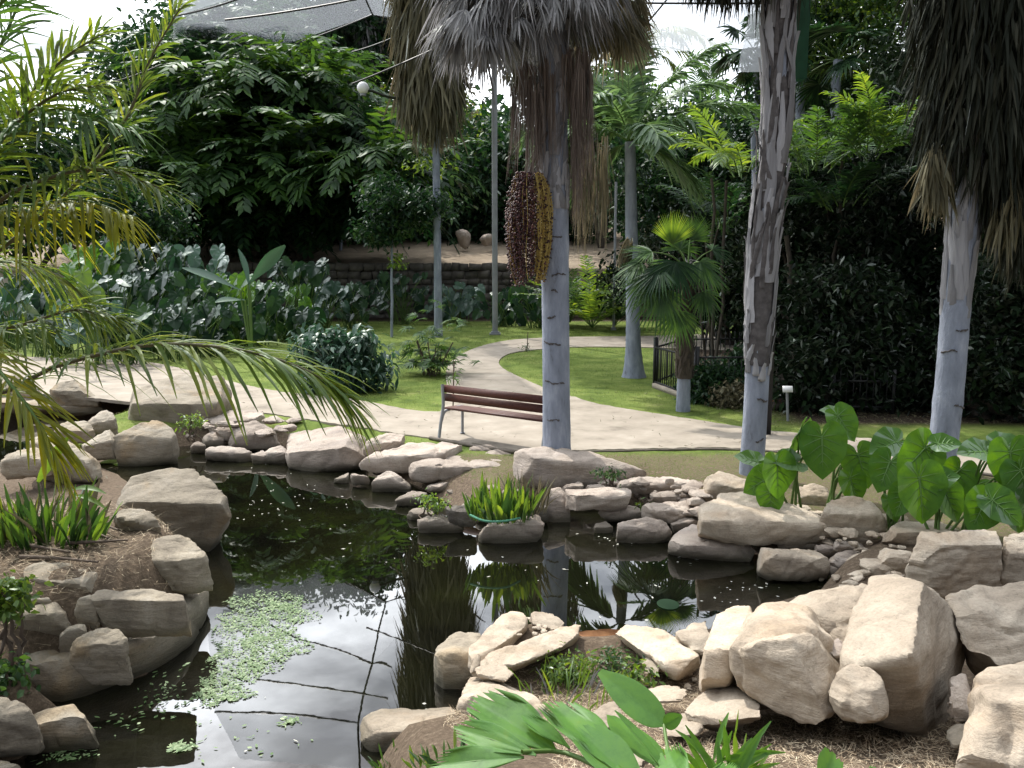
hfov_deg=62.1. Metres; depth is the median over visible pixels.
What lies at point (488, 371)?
path
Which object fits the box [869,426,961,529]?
elephant ear
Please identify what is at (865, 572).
stone
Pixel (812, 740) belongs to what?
mulch
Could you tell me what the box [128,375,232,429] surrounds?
flat stone
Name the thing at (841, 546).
stone
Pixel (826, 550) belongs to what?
stone
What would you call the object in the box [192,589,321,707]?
duckweed
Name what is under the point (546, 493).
withered clump
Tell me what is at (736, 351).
shrub
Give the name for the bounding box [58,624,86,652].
stone
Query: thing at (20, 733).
boulder
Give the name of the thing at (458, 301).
elephant ear plant
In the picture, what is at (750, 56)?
side net
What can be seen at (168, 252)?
elephant ear plant
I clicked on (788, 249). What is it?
thicket stem
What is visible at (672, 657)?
boulder
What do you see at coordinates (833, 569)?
stone
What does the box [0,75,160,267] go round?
leafy tree
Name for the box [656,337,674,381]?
iron fence
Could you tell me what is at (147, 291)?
elephant ear plant
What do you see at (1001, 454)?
elephant ear
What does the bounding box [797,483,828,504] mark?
boulder
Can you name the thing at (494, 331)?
pole
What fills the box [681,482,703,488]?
flat stone
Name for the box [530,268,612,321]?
cycad
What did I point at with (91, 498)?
curved leaf
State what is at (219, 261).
elephant ear plant
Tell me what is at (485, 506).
leafy clump
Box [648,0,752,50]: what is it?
shade net
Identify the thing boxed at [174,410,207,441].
weed
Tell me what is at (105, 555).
leaf litter
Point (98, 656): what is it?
boulder
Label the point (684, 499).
flat stone
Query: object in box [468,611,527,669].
boulder
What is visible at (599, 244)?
leafy tree
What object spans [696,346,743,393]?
iron fence
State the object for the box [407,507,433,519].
stone
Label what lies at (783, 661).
boulder
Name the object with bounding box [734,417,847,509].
elephant ear
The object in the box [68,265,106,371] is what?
elephant ear plant
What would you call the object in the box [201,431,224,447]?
stone
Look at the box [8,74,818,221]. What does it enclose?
foliage
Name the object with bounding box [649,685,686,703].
flat stone
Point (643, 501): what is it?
weed
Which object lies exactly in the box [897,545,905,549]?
stone
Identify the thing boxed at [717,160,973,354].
leafy tree
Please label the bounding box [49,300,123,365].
elephant ear plant
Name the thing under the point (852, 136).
areca palm
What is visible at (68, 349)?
elephant ear plant
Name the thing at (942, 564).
boulder
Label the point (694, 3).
net cable
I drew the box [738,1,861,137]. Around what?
distant fan palm
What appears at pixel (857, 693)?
boulder
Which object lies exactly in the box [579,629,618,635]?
dry spathe
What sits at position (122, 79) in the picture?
net cable
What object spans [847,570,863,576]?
stone
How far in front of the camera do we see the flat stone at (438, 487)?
11.10 m
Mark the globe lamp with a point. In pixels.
(363, 89)
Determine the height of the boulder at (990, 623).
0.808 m
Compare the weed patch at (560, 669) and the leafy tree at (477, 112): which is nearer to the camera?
the weed patch at (560, 669)
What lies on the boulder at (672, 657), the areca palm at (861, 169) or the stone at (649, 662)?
the stone at (649, 662)
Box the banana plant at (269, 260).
[183,245,285,364]
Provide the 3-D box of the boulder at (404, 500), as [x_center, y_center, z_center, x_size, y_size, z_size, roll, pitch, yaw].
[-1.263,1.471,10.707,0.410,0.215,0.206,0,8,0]
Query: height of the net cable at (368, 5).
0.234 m
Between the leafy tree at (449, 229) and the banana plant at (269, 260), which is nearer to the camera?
the banana plant at (269, 260)
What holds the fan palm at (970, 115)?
on the ground at (438, 732)
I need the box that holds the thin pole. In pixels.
[611,182,616,329]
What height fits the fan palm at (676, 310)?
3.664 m
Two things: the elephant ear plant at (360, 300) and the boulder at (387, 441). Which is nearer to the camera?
the boulder at (387, 441)
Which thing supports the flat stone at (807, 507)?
on the ground at (438, 732)
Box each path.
[2,356,991,473]
[440,334,743,411]
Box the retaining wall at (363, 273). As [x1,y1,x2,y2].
[226,262,540,317]
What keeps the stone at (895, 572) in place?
on the small stone
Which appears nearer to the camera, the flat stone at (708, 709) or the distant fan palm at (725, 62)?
the flat stone at (708, 709)
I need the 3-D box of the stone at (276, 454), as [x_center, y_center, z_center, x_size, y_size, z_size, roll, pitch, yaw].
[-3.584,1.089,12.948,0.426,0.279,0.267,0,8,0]
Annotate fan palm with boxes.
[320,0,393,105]
[380,0,474,336]
[413,0,665,449]
[497,40,577,323]
[611,212,732,411]
[677,0,816,475]
[705,23,760,188]
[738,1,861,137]
[795,21,896,156]
[891,0,1023,459]
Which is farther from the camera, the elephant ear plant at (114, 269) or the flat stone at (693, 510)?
the elephant ear plant at (114, 269)
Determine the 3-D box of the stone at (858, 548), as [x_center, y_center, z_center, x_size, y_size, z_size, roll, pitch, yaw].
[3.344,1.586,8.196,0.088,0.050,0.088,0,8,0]
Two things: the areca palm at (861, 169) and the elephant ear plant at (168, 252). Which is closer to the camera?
the areca palm at (861, 169)
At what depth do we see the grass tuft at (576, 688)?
5.62 m
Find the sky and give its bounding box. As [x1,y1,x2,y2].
[0,0,914,187]
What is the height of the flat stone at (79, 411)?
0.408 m
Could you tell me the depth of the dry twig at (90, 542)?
6.98 m
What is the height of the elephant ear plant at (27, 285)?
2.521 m
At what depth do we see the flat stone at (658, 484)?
10.44 m
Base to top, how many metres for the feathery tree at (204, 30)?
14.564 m
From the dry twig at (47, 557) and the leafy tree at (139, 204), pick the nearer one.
the dry twig at (47, 557)
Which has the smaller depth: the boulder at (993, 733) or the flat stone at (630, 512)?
the boulder at (993, 733)
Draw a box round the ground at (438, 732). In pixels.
[0,190,1023,767]
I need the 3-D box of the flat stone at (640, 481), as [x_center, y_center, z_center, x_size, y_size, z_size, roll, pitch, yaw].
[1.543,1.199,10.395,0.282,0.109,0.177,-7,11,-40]
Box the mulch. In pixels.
[442,656,963,767]
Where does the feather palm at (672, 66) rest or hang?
on the ground at (438, 732)
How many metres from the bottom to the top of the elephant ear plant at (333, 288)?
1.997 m
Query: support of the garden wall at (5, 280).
on the ground at (438, 732)
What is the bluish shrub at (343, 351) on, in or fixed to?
on the ground at (438, 732)
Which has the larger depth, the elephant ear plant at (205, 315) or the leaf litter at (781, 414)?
the elephant ear plant at (205, 315)
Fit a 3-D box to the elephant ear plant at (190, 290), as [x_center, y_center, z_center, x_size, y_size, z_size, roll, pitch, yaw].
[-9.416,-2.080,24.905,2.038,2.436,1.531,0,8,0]
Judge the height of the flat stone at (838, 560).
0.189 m
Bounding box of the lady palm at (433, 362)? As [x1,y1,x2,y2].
[386,299,479,376]
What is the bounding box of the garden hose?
[469,514,520,522]
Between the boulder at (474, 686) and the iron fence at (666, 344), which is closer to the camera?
the boulder at (474, 686)
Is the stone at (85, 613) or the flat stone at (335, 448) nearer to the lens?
the stone at (85, 613)
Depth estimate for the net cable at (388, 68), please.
23.00 m
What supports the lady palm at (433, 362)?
on the ground at (438, 732)
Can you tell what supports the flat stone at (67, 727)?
in the water
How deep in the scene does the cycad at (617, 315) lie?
33.41 m
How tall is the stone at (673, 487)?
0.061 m
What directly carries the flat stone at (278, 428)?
on the flat stone at (291, 427)
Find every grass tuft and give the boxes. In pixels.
[367,739,396,767]
[401,725,530,767]
[506,654,620,709]
[717,710,768,766]
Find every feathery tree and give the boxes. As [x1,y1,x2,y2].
[58,30,482,254]
[73,0,503,254]
[113,127,478,262]
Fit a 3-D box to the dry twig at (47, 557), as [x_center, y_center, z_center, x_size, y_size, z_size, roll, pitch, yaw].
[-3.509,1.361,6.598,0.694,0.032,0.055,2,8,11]
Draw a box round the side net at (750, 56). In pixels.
[737,0,761,71]
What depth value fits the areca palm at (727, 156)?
15.51 m
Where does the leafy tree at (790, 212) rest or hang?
on the ground at (438, 732)
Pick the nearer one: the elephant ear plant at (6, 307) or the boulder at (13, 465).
the boulder at (13, 465)
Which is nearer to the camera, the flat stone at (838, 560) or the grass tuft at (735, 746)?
the grass tuft at (735, 746)
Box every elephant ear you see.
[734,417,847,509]
[819,402,871,506]
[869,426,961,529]
[881,456,1023,532]
[956,430,1023,530]
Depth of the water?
7.67 m
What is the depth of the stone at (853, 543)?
8.18 m
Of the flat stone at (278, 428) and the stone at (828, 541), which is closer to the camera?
the stone at (828, 541)
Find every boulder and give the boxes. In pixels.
[0,447,53,479]
[0,697,44,757]
[2,374,41,398]
[9,602,70,635]
[16,591,208,701]
[30,435,101,483]
[49,380,101,406]
[54,421,95,443]
[69,627,132,684]
[82,430,115,460]
[87,410,117,434]
[90,589,191,637]
[113,420,178,466]
[116,468,231,551]
[151,535,213,593]
[228,420,279,450]
[363,432,404,455]
[372,471,411,491]
[395,491,427,505]
[417,514,463,532]
[434,631,480,688]
[445,504,476,526]
[456,229,470,248]
[456,677,546,716]
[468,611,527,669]
[472,624,580,676]
[478,515,544,543]
[480,234,491,245]
[513,446,646,487]
[545,487,570,521]
[593,702,620,727]
[615,516,671,542]
[615,625,700,680]
[675,621,708,656]
[699,605,752,691]
[703,471,745,501]
[729,601,839,724]
[790,583,866,641]
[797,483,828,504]
[819,496,885,543]
[828,664,888,722]
[839,574,965,736]
[880,548,911,573]
[905,529,1002,598]
[945,581,1023,676]
[947,673,970,723]
[955,661,1023,767]
[1000,532,1023,585]
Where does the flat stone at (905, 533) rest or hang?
on the ground at (438, 732)
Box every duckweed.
[31,662,312,764]
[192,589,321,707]
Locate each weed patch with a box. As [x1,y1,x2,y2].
[530,641,603,695]
[577,638,656,680]
[614,654,667,687]
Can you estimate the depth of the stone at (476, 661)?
5.66 m
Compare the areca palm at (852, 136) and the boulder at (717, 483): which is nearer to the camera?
the boulder at (717, 483)
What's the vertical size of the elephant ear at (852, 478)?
1.267 m
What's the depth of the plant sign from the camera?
14.33 m
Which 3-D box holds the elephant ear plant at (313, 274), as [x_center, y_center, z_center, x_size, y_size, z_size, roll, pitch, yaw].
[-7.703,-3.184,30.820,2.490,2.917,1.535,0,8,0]
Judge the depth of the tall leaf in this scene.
6.98 m
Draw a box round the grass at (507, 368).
[118,319,840,484]
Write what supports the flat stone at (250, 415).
on the ground at (438, 732)
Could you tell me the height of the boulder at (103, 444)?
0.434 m
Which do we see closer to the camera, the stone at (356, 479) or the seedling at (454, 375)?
the stone at (356, 479)
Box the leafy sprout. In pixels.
[817,747,842,767]
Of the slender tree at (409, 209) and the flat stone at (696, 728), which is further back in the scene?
the slender tree at (409, 209)
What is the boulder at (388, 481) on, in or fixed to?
in the water
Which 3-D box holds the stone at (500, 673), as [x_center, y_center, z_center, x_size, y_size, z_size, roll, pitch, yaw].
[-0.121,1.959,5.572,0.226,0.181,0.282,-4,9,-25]
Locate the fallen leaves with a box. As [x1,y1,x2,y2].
[106,328,923,486]
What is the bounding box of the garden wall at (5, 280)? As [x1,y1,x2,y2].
[0,268,95,337]
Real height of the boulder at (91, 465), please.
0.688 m
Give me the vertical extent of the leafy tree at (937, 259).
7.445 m
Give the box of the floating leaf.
[657,599,678,608]
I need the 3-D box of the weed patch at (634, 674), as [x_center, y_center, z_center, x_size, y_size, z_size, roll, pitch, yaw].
[0.869,1.968,5.737,0.366,0.331,0.359,0,8,0]
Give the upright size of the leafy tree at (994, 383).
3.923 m
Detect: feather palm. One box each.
[513,16,759,378]
[597,51,724,214]
[657,51,750,138]
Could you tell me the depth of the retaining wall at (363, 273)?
39.77 m
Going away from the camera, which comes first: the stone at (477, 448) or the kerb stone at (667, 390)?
the stone at (477, 448)
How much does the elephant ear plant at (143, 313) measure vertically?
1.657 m
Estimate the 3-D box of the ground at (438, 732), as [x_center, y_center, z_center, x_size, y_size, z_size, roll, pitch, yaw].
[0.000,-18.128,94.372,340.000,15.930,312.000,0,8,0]
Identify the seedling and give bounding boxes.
[442,362,463,405]
[518,333,532,351]
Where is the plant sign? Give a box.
[782,386,792,420]
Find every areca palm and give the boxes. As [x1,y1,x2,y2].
[640,157,793,355]
[657,102,815,359]
[733,90,912,365]
[784,144,919,281]
[789,95,921,272]
[820,71,916,268]
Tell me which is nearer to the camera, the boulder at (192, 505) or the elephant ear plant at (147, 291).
the boulder at (192, 505)
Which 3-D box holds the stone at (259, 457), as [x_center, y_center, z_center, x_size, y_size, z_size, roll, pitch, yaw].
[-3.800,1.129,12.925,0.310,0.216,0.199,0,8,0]
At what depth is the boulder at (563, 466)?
10.76 m
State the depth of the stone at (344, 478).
11.72 m
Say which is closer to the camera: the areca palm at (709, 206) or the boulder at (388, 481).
the boulder at (388, 481)
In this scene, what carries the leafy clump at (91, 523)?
on the ground at (438, 732)
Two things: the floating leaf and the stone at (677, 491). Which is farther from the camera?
the stone at (677, 491)
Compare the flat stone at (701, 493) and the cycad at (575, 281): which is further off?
the cycad at (575, 281)
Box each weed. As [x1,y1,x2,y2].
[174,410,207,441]
[410,487,451,518]
[589,463,632,487]
[634,497,653,510]
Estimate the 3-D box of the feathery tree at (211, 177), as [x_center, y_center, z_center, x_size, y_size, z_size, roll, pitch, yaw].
[-10.796,-11.599,39.781,19.187,11.430,14.715,0,8,0]
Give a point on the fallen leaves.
(572, 390)
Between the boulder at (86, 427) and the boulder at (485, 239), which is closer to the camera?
the boulder at (86, 427)
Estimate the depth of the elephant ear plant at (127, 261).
26.19 m
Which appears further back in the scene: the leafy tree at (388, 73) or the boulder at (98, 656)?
the leafy tree at (388, 73)
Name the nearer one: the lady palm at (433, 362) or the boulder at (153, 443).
the boulder at (153, 443)
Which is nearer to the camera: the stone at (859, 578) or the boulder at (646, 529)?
the stone at (859, 578)
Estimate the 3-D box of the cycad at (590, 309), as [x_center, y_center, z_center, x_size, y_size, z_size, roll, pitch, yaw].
[3.201,-3.561,32.709,6.656,2.822,6.703,0,8,0]
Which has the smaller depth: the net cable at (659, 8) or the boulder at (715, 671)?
the boulder at (715, 671)
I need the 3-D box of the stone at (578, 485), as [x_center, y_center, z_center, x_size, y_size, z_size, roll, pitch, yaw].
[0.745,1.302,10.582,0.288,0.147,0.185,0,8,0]
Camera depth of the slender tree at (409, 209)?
29.10 m
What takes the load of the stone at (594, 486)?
on the ground at (438, 732)
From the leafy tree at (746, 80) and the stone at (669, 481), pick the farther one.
the leafy tree at (746, 80)
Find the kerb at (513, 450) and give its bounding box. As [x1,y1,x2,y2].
[429,436,993,476]
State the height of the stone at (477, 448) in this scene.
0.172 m
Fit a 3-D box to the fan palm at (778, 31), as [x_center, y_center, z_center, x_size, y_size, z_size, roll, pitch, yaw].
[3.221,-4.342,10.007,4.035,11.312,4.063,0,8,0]
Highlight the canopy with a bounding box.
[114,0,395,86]
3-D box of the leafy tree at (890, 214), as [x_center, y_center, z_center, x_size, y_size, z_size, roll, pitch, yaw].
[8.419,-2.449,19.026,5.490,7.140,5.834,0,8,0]
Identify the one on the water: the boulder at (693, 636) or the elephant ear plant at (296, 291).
the boulder at (693, 636)
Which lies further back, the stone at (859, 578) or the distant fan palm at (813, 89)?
the distant fan palm at (813, 89)
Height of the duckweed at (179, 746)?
0.010 m
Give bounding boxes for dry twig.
[19,555,98,562]
[29,543,70,552]
[65,539,127,544]
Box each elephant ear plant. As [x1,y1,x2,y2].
[0,267,58,342]
[0,288,33,349]
[6,289,70,356]
[34,278,74,353]
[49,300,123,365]
[59,240,123,345]
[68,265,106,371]
[77,272,137,356]
[89,305,155,364]
[96,236,154,312]
[115,270,174,352]
[128,296,195,361]
[132,241,193,341]
[156,271,224,352]
[165,243,230,330]
[187,302,239,356]
[200,271,254,349]
[208,299,269,352]
[226,280,285,346]
[252,280,312,337]
[263,305,326,343]
[267,256,330,326]
[302,280,350,329]
[322,281,379,328]
[370,270,428,324]
[424,281,484,324]
[472,286,532,326]
[510,281,541,327]
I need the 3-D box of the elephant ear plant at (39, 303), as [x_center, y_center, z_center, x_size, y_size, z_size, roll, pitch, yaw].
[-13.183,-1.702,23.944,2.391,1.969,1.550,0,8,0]
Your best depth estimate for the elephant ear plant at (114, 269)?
26.26 m
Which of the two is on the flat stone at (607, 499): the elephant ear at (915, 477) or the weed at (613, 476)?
the weed at (613, 476)
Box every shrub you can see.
[284,318,400,393]
[666,356,744,405]
[702,378,744,409]
[707,342,777,386]
[741,388,793,410]
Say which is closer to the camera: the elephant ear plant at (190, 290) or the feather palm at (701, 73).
the elephant ear plant at (190, 290)
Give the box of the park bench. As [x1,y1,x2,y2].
[438,384,542,445]
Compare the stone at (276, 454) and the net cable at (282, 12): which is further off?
the net cable at (282, 12)
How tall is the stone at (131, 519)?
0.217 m
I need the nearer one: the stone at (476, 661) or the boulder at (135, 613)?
the stone at (476, 661)
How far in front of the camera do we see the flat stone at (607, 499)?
9.75 m
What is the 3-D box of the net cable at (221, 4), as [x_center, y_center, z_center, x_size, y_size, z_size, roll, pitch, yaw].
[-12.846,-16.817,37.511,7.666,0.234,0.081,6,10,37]
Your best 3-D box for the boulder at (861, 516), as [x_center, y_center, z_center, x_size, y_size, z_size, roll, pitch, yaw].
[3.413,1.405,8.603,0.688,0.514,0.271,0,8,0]
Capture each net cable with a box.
[18,65,159,94]
[173,0,236,16]
[225,0,355,20]
[261,14,371,53]
[352,38,389,52]
[352,51,430,84]
[365,0,373,15]
[373,14,390,19]
[646,2,760,4]
[649,0,666,20]
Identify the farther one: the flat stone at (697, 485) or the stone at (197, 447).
the stone at (197, 447)
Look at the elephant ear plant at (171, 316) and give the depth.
22.58 m
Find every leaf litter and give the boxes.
[0,499,178,653]
[736,381,1023,424]
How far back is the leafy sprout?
2.67 m
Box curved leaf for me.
[72,485,106,522]
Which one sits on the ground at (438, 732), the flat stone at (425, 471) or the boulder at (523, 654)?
the flat stone at (425, 471)
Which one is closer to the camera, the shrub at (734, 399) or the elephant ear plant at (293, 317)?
the shrub at (734, 399)
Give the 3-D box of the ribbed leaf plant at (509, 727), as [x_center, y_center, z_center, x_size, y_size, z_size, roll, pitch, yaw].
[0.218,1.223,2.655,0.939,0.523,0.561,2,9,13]
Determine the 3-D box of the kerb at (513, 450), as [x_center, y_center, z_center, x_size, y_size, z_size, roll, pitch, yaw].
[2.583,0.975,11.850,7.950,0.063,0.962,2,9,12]
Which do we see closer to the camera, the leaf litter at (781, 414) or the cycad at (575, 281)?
the leaf litter at (781, 414)
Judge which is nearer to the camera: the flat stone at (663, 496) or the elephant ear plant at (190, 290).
the flat stone at (663, 496)
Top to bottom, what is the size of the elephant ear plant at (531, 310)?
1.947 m
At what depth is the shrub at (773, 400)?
15.41 m
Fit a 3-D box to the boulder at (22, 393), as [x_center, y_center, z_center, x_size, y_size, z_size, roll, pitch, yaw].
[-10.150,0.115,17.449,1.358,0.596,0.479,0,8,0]
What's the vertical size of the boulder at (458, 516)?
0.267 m
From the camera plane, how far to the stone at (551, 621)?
6.61 m
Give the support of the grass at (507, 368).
on the ground at (438, 732)
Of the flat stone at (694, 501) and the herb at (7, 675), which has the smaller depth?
the herb at (7, 675)
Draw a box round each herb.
[0,569,53,665]
[0,651,40,698]
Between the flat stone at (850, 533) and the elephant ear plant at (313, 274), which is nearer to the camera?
the flat stone at (850, 533)
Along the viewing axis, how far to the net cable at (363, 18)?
41.41 m
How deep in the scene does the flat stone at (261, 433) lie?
13.49 m
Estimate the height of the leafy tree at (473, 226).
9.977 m
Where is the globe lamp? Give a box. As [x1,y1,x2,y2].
[357,82,418,100]
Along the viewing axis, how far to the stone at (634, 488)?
10.47 m
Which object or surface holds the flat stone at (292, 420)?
on the ground at (438, 732)
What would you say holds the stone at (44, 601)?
on the ground at (438, 732)
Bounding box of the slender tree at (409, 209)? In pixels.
[346,152,469,336]
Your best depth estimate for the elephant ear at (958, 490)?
8.17 m
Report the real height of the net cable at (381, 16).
0.234 m
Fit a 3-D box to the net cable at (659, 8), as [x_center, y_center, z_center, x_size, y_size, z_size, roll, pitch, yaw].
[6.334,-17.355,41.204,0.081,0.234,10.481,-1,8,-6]
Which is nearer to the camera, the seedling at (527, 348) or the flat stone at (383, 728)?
the flat stone at (383, 728)
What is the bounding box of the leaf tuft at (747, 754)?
[662,712,785,767]
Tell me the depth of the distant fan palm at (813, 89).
27.64 m
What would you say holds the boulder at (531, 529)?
in the water
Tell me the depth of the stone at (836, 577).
7.60 m
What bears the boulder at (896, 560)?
on the ground at (438, 732)
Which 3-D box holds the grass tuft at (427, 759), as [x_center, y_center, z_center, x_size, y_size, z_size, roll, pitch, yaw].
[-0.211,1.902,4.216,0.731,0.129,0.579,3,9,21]
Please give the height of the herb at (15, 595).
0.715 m
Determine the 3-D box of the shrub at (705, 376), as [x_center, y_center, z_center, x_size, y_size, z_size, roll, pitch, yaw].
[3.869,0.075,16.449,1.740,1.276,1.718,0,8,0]
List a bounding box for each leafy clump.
[0,473,123,549]
[462,471,546,524]
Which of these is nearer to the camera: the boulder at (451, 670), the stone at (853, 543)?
the boulder at (451, 670)
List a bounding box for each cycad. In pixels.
[512,255,644,326]
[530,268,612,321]
[569,276,659,324]
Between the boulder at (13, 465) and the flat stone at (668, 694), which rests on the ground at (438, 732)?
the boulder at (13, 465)
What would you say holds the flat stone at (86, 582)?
on the ground at (438, 732)
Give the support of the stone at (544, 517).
on the water
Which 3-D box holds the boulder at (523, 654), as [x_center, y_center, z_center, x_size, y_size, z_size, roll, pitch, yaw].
[0.158,1.992,6.137,1.019,0.343,0.364,-7,11,-42]
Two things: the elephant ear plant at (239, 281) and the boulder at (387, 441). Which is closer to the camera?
the boulder at (387, 441)
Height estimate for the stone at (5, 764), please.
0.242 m
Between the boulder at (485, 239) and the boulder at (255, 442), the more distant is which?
the boulder at (485, 239)
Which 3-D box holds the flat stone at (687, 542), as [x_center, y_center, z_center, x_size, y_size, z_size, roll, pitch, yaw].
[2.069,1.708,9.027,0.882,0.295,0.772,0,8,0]
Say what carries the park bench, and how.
on the path at (622, 429)
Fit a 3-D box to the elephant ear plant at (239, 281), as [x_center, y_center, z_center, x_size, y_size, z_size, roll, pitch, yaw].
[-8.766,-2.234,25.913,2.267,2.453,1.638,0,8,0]
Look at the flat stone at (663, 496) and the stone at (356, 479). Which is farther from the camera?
the stone at (356, 479)
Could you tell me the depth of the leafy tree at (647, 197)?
38.20 m
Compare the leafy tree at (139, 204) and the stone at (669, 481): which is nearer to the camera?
the stone at (669, 481)
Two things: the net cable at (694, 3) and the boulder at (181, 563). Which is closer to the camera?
the boulder at (181, 563)
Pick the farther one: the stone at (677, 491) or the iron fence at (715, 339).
the iron fence at (715, 339)
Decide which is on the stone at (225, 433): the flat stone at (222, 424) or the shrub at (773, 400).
the flat stone at (222, 424)
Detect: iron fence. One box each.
[653,337,696,390]
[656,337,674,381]
[695,328,743,360]
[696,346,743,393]
[831,367,896,413]
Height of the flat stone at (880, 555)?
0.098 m
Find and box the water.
[0,421,827,767]
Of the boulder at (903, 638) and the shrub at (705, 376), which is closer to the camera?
the boulder at (903, 638)
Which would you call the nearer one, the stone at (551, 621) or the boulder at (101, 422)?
the stone at (551, 621)
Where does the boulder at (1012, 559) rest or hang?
on the ground at (438, 732)
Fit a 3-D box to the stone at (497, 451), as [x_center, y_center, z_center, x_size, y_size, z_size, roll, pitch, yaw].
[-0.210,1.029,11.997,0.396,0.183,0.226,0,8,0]
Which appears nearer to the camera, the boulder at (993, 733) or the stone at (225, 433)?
the boulder at (993, 733)
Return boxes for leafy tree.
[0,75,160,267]
[8,163,209,291]
[47,0,269,178]
[221,5,396,112]
[233,82,483,244]
[358,79,507,184]
[408,103,668,245]
[520,61,675,247]
[582,177,790,344]
[587,78,794,317]
[696,153,943,379]
[709,0,903,167]
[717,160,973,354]
[737,14,943,256]
[772,250,978,417]
[783,121,943,353]
[798,0,918,104]
[865,219,996,376]
[905,242,1023,424]
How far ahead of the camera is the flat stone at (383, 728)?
5.43 m
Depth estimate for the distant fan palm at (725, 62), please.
32.74 m
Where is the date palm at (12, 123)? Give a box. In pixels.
[0,0,388,507]
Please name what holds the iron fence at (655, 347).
on the ground at (438, 732)
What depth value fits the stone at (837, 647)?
4.74 m
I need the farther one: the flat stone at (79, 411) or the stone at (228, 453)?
the flat stone at (79, 411)
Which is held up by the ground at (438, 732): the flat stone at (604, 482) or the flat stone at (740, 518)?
the flat stone at (740, 518)
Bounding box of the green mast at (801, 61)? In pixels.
[766,0,810,434]
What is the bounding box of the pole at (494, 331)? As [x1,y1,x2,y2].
[489,63,500,334]
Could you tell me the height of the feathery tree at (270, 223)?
6.838 m
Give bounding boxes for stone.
[0,761,20,767]
[1,397,105,415]
[23,561,97,592]
[31,597,51,603]
[33,704,98,752]
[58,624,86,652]
[74,595,99,629]
[113,508,160,532]
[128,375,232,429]
[190,441,205,452]
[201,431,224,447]
[205,446,251,461]
[208,410,264,431]
[215,421,234,426]
[215,427,230,441]
[251,450,266,463]
[255,429,275,437]
[262,416,285,424]
[265,445,286,463]
[273,425,288,431]
[280,424,296,431]
[285,417,304,423]
[285,426,365,471]
[334,473,348,482]
[350,473,369,484]
[359,441,461,473]
[360,707,454,751]
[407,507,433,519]
[409,456,500,482]
[426,482,448,492]
[469,444,498,450]
[470,654,480,673]
[475,663,513,683]
[486,449,510,454]
[530,611,563,631]
[531,503,548,522]
[562,482,583,491]
[565,487,631,510]
[586,484,608,488]
[594,521,612,532]
[597,478,611,485]
[598,505,641,521]
[616,477,654,493]
[626,476,689,491]
[628,477,649,486]
[633,753,644,767]
[634,494,643,498]
[641,501,692,523]
[641,656,659,673]
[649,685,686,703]
[650,490,691,502]
[652,383,696,402]
[659,713,703,736]
[665,478,673,484]
[668,524,754,561]
[670,485,679,489]
[670,516,697,532]
[673,489,681,493]
[678,497,688,501]
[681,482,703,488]
[681,510,697,516]
[685,486,698,492]
[685,683,760,730]
[687,497,704,505]
[687,507,698,513]
[688,489,712,497]
[697,491,829,545]
[757,547,829,581]
[777,541,823,549]
[797,504,810,510]
[809,510,822,514]
[815,544,835,556]
[822,538,833,545]
[824,527,839,537]
[829,550,859,568]
[829,566,837,576]
[831,574,840,581]
[831,638,842,657]
[833,539,864,552]
[838,527,858,538]
[842,579,858,585]
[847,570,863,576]
[848,541,857,546]
[850,575,863,581]
[854,545,862,551]
[860,558,894,575]
[860,569,870,575]
[865,531,876,536]
[878,551,883,558]
[881,520,958,545]
[882,513,909,525]
[890,571,901,574]
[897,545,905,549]
[946,724,964,748]
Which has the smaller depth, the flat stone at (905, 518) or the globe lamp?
the flat stone at (905, 518)
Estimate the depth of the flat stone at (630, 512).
9.88 m
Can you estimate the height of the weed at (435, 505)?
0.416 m
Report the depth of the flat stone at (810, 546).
8.68 m
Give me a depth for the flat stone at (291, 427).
13.60 m
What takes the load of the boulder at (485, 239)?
on the ground at (438, 732)
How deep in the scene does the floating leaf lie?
7.58 m
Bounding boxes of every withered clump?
[0,478,66,544]
[497,468,558,514]
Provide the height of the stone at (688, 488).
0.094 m
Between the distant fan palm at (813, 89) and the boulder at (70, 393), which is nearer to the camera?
the boulder at (70, 393)
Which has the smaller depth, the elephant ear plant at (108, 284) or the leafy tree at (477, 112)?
the elephant ear plant at (108, 284)
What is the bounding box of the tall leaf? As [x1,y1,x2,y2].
[37,437,68,535]
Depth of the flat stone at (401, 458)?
11.74 m
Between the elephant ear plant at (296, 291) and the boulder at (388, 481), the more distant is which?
the elephant ear plant at (296, 291)
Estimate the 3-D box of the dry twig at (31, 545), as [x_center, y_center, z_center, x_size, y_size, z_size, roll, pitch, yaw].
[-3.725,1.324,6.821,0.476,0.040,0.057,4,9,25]
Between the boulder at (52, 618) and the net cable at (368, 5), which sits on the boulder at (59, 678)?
the boulder at (52, 618)
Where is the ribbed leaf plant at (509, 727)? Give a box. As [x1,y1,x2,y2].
[429,669,739,767]
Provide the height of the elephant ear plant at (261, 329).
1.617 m
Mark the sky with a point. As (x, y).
(80, 11)
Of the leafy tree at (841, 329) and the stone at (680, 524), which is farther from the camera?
the leafy tree at (841, 329)
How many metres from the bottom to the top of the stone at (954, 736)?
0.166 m
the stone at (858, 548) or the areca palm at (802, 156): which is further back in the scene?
the areca palm at (802, 156)
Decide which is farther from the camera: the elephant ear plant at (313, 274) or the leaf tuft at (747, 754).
the elephant ear plant at (313, 274)
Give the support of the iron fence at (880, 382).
on the ground at (438, 732)
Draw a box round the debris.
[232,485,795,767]
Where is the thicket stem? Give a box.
[784,235,796,383]
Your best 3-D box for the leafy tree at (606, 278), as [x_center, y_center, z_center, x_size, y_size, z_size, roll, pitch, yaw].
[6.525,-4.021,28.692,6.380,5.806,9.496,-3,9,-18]

